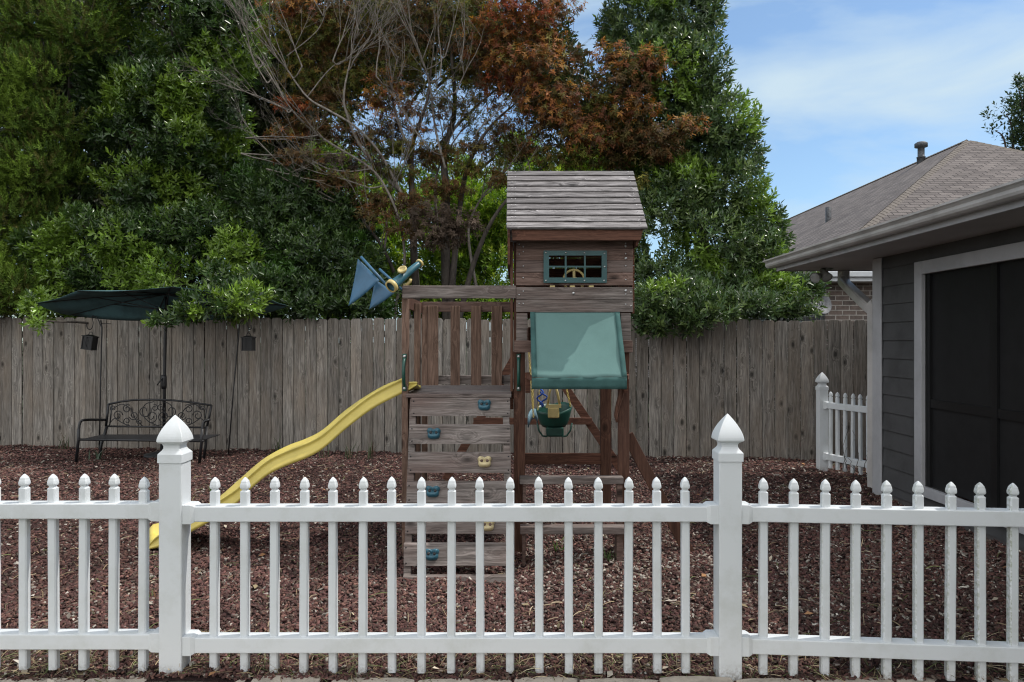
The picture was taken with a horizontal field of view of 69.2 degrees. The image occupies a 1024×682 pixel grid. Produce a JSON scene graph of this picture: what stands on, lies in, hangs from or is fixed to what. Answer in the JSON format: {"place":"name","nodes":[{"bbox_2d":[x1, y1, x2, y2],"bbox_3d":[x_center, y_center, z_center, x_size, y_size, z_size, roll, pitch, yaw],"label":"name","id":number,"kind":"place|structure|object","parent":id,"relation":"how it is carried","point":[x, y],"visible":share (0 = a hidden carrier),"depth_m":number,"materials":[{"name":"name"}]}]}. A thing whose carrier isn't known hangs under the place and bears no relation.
{"place":"outdoors","nodes":[
{"label":"outdoors","id":0,"kind":"place"},
{"bbox_2d":[169,679,244,681],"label":"edging block","id":1,"kind":"structure","parent":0,"point":[239,680],"depth_m":3.25,"materials":[{"name":"beige concrete"}]},
{"bbox_2d":[22,343,749,431],"bbox_3d":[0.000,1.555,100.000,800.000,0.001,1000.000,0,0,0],"label":"ground","id":2,"kind":"structure","parent":0,"point":[396,407],"depth_m":18.77,"materials":[{"name":"soil"}]},
{"bbox_2d":[0,678,17,681],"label":"edging block","id":3,"kind":"structure","parent":2,"relation":"on","point":[5,680],"depth_m":3.26,"materials":[{"name":"beige concrete"}]},
{"bbox_2d":[18,678,84,681],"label":"edging block","id":4,"kind":"structure","parent":2,"relation":"on","point":[59,680],"depth_m":3.27,"materials":[{"name":"beige concrete"}]},
{"bbox_2d":[85,677,167,681],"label":"edging block","id":5,"kind":"structure","parent":2,"relation":"on","point":[113,679],"depth_m":3.26,"materials":[{"name":"beige concrete"}]},
{"bbox_2d":[251,675,319,681],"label":"edging block","id":6,"kind":"structure","parent":2,"relation":"on","point":[287,679],"depth_m":3.26,"materials":[{"name":"beige concrete"}]},
{"bbox_2d":[0,0,629,406],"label":"dark tree","id":7,"kind":"object","parent":2,"relation":"on","point":[270,116],"visible":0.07,"depth_m":14.79,"materials":[{"name":"green plant"}]},
{"bbox_2d":[331,677,414,681],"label":"edging block","id":8,"kind":"structure","parent":2,"relation":"on","point":[394,679],"depth_m":3.26,"materials":[{"name":"beige concrete"}]},
{"bbox_2d":[0,316,866,459],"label":"wooden fence","id":9,"kind":"object","parent":2,"relation":"on","point":[60,377],"visible":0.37,"depth_m":10.07,"materials":[{"name":"brown wood"}]},
{"bbox_2d":[418,678,511,681],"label":"edging block","id":10,"kind":"structure","parent":2,"relation":"on","point":[458,680],"depth_m":3.26,"materials":[{"name":"beige concrete"}]},
{"bbox_2d":[301,129,635,341],"bbox_3d":[-0.838,-1.306,13.591,6.712,5.636,3.245,0,0,0],"label":"green tree","id":11,"kind":"object","parent":2,"relation":"on","point":[492,257],"visible":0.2,"depth_m":12.80,"materials":[{"name":"green plant"}]},
{"bbox_2d":[0,414,1023,681],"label":"picket fence","id":12,"kind":"object","parent":2,"relation":"on","point":[174,640],"visible":0.99,"depth_m":3.31,"materials":[{"name":"white plastic"}]},
{"bbox_2d":[0,430,1023,681],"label":"mulch bed","id":13,"kind":"object","parent":2,"relation":"on","point":[218,678],"visible":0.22,"depth_m":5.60,"materials":[{"name":"wood"}]},
{"bbox_2d":[59,433,68,449],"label":"grass tuft","id":14,"kind":"object","parent":13,"relation":"on","point":[63,442],"visible":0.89,"depth_m":10.28,"materials":[{"name":"green plant"}]},
{"bbox_2d":[0,0,137,318],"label":"cedar tree","id":15,"kind":"object","parent":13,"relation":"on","point":[46,153],"visible":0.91,"depth_m":11.10,"materials":[{"name":"green plant"}]},
{"bbox_2d":[88,450,104,459],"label":"grass tuft","id":16,"kind":"object","parent":13,"relation":"on","point":[97,456],"visible":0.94,"depth_m":9.34,"materials":[{"name":"green plant"}]},
{"bbox_2d":[86,315,110,446],"bbox_3d":[-5.429,0.570,9.750,0.329,1.812,0.016,0,0,0],"label":"shepherd hook","id":17,"kind":"object","parent":13,"relation":"on","point":[100,321],"visible":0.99,"depth_m":9.74,"materials":[{"name":"black paint"}]},
{"bbox_2d":[80,332,98,349],"bbox_3d":[-5.533,0.000,9.730,0.170,0.244,0.152,0,0,0],"label":"lantern","id":18,"kind":"object","parent":17,"relation":"hanging from","point":[89,342],"visible":1,"depth_m":9.67,"materials":[{"name":"black paint"}]},
{"bbox_2d":[74,399,219,464],"bbox_3d":[-4.542,1.131,9.350,1.646,0.773,0.535,0,0,0],"label":"garden bench","id":19,"kind":"object","parent":13,"relation":"on","point":[200,438],"visible":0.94,"depth_m":9.58,"materials":[{"name":"black paint"}]},
{"bbox_2d":[36,287,287,458],"bbox_3d":[-4.463,0.419,9.510,3.138,2.173,0.864,0,0,0],"label":"patio umbrella","id":20,"kind":"object","parent":13,"relation":"on","point":[128,305],"visible":0.69,"depth_m":9.62,"materials":[{"name":"green fabric"}]},
{"bbox_2d":[59,0,281,284],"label":"evergreen tree","id":21,"kind":"object","parent":13,"relation":"on","point":[147,77],"visible":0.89,"depth_m":11.50,"materials":[{"name":"green plant"}]},
{"bbox_2d":[228,320,251,454],"bbox_3d":[-3.556,0.605,9.700,0.316,1.755,0.016,0,0,0],"label":"shepherd hook","id":22,"kind":"object","parent":13,"relation":"on","point":[234,382],"visible":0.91,"depth_m":9.69,"materials":[{"name":"black paint"}]},
{"bbox_2d":[241,333,255,350],"bbox_3d":[-3.435,0.008,9.680,0.152,0.237,0.152,0,0,0],"label":"lantern","id":23,"kind":"object","parent":22,"relation":"hanging from","point":[248,343],"visible":1,"depth_m":9.62,"materials":[{"name":"black paint"}]},
{"bbox_2d":[271,433,287,453],"bbox_3d":[-3.067,1.353,9.746,0.177,0.305,0.299,0,0,28],"label":"grass tuft","id":24,"kind":"object","parent":13,"relation":"on","point":[278,445],"visible":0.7,"depth_m":9.74,"materials":[{"name":"green plant"}]},
{"bbox_2d":[318,443,331,457],"bbox_3d":[-2.424,1.409,9.594,0.325,0.218,0.172,0,0,0],"label":"grass tuft","id":25,"kind":"object","parent":13,"relation":"on","point":[324,453],"visible":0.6,"depth_m":9.57,"materials":[{"name":"green plant"}]},
{"bbox_2d":[345,442,359,458],"bbox_3d":[-2.029,1.386,9.541,0.268,0.235,0.142,0,0,-14],"label":"grass tuft","id":26,"kind":"object","parent":13,"relation":"on","point":[346,453],"visible":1,"depth_m":9.50,"materials":[{"name":"green plant"}]},
{"bbox_2d":[366,439,381,458],"bbox_3d":[-1.734,1.360,9.389,0.189,0.278,0.286,0,0,-42],"label":"grass tuft","id":27,"kind":"object","parent":13,"relation":"on","point":[370,452],"visible":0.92,"depth_m":9.40,"materials":[{"name":"green plant"}]},
{"bbox_2d":[22,321,774,449],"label":"undergrowth","id":28,"kind":"object","parent":13,"relation":"on","point":[562,391],"visible":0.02,"depth_m":10.24,"materials":[{"name":"green plant"}]},
{"bbox_2d":[3,192,296,336],"bbox_3d":[-5.109,-0.885,9.992,4.401,2.502,2.778,0,0,0],"label":"evergreen shrub","id":29,"kind":"object","parent":28,"relation":"on","point":[214,242],"visible":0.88,"depth_m":10.37,"materials":[{"name":"green plant"}]},
{"bbox_2d":[222,155,402,354],"bbox_3d":[-2.954,-1.341,10.903,3.042,3.106,2.180,0,0,0],"label":"evergreen shrub","id":30,"kind":"object","parent":28,"relation":"on","point":[340,233],"visible":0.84,"depth_m":10.66,"materials":[{"name":"green plant"}]},
{"bbox_2d":[149,171,693,583],"bbox_3d":[-0.734,0.132,6.275,4.102,2.859,3.320,0,0,0],"label":"playset","id":31,"kind":"object","parent":13,"relation":"on","point":[574,238],"visible":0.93,"depth_m":5.20,"materials":[{"name":"red wood"}]},
{"bbox_2d":[528,352,537,426],"bbox_3d":[0.204,0.420,7.401,0.074,0.838,0.410,0,0,7],"label":"flat swing","id":32,"kind":"object","parent":31,"relation":"hanging from","point":[532,414],"visible":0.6,"depth_m":7.26,"materials":[{"name":"green plastic"}]},
{"bbox_2d":[536,389,572,436],"bbox_3d":[0.393,0.445,6.937,0.338,0.888,0.314,0,0,0],"label":"toddler swing","id":33,"kind":"object","parent":31,"relation":"hanging from","point":[553,419],"visible":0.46,"depth_m":6.85,"materials":[{"name":"green plastic"}]},
{"bbox_2d":[536,389,547,407],"bbox_3d":[0.275,0.520,6.805,0.108,0.178,0.047,0,0,0],"label":"blue rope","id":34,"kind":"object","parent":33,"relation":"hanging from","point":[541,402],"visible":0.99,"depth_m":6.80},
{"bbox_2d":[544,251,606,282],"bbox_3d":[0.441,-0.519,5.185,0.441,0.224,0.024,0,0,0],"label":"window","id":35,"kind":"structure","parent":31,"relation":"in","point":[603,254],"depth_m":5.18,"materials":[{"name":"teal plastic"}]},
{"bbox_2d":[164,0,711,416],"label":"maple tree","id":36,"kind":"object","parent":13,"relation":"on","point":[448,229],"visible":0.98,"depth_m":11.05,"materials":[{"name":"red plant"}]},
{"bbox_2d":[0,460,1023,681],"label":"pine straw","id":37,"kind":"object","parent":13,"relation":"on","point":[261,667],"visible":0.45,"depth_m":3.46,"materials":[{"name":"brown plant"}]},
{"bbox_2d":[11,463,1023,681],"bbox_3d":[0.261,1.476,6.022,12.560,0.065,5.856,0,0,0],"label":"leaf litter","id":38,"kind":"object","parent":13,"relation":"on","point":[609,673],"visible":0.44,"depth_m":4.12,"materials":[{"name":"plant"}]},
{"bbox_2d":[546,540,563,551],"bbox_3d":[0.346,1.460,5.297,0.183,0.076,0.134,0,0,33],"label":"grass tuft","id":39,"kind":"object","parent":13,"relation":"on","point":[557,545],"visible":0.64,"depth_m":5.29,"materials":[{"name":"green plant"}]},
{"bbox_2d":[603,549,615,561],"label":"grass tuft","id":40,"kind":"object","parent":13,"relation":"on","point":[609,555],"visible":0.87,"depth_m":5.07,"materials":[{"name":"green plant"}]},
{"bbox_2d":[590,0,831,431],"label":"evergreen tree","id":41,"kind":"object","parent":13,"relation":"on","point":[689,293],"visible":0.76,"depth_m":10.63,"materials":[{"name":"green plant"}]},
{"bbox_2d":[815,372,866,474],"bbox_3d":[3.779,0.943,8.058,0.145,1.165,1.325,0,0,-18],"label":"picket fence","id":42,"kind":"object","parent":13,"relation":"on","point":[826,457],"visible":0.63,"depth_m":8.40,"materials":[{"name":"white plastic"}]},
{"bbox_2d":[841,428,866,476],"bbox_3d":[3.813,1.198,7.813,0.127,0.519,0.906,0,0,-20],"label":"dry vine","id":43,"kind":"object","parent":42,"relation":"attached to","point":[850,460],"visible":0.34,"depth_m":8.09,"materials":[{"name":"grey plant"}]},
{"bbox_2d":[514,677,576,681],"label":"edging block","id":44,"kind":"structure","parent":2,"relation":"on","point":[544,679],"depth_m":3.26,"materials":[{"name":"beige concrete"}]},
{"bbox_2d":[579,678,656,681],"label":"edging block","id":45,"kind":"structure","parent":2,"relation":"on","point":[616,680],"depth_m":3.26,"materials":[{"name":"beige concrete"}]},
{"bbox_2d":[659,676,732,681],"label":"edging block","id":46,"kind":"structure","parent":2,"relation":"on","point":[694,679],"depth_m":3.26,"materials":[{"name":"beige concrete"}]},
{"bbox_2d":[736,678,812,681],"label":"edging block","id":47,"kind":"structure","parent":2,"relation":"on","point":[766,680],"depth_m":3.26,"materials":[{"name":"beige concrete"}]},
{"bbox_2d":[634,139,1023,404],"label":"brick house","id":48,"kind":"structure","parent":2,"relation":"on","point":[966,167],"depth_m":17.17,"materials":[{"name":"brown brick"}]},
{"bbox_2d":[811,291,831,319],"bbox_3d":[5.063,0.323,12.184,0.440,2.365,0.189,0,0,-35],"label":"satellite dish","id":49,"kind":"object","parent":48,"relation":"attached to","point":[827,302],"visible":0.32,"depth_m":12.24,"materials":[{"name":"grey metal"}]},
{"bbox_2d":[815,676,893,681],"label":"edging block","id":50,"kind":"structure","parent":2,"relation":"on","point":[860,680],"depth_m":3.26,"materials":[{"name":"beige concrete"}]},
{"bbox_2d":[763,177,1023,550],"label":"house","id":51,"kind":"structure","parent":2,"relation":"on","point":[943,308],"depth_m":6.11,"materials":[{"name":"grey"}]},
{"bbox_2d":[914,241,1023,534],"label":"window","id":52,"kind":"structure","parent":51,"relation":"in","point":[975,315],"depth_m":5.85,"materials":[{"name":"black glass"}]},
{"bbox_2d":[896,677,936,681],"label":"edging block","id":53,"kind":"structure","parent":2,"relation":"on","point":[928,679],"depth_m":3.26,"materials":[{"name":"beige concrete"}]},
{"bbox_2d":[979,72,1023,150],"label":"oak tree","id":54,"kind":"object","parent":2,"relation":"on","point":[1016,106],"visible":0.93,"depth_m":20.08,"materials":[{"name":"green plant"}]},
{"bbox_2d":[991,678,1023,681],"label":"edging block","id":55,"kind":"structure","parent":2,"relation":"on","point":[998,680],"depth_m":3.26,"materials":[{"name":"beige concrete"}]},
{"bbox_2d":[2,0,1023,342],"label":"sky","id":56,"kind":"structure","parent":0,"point":[847,89],"materials":[{"name":"blue"}]}
]}

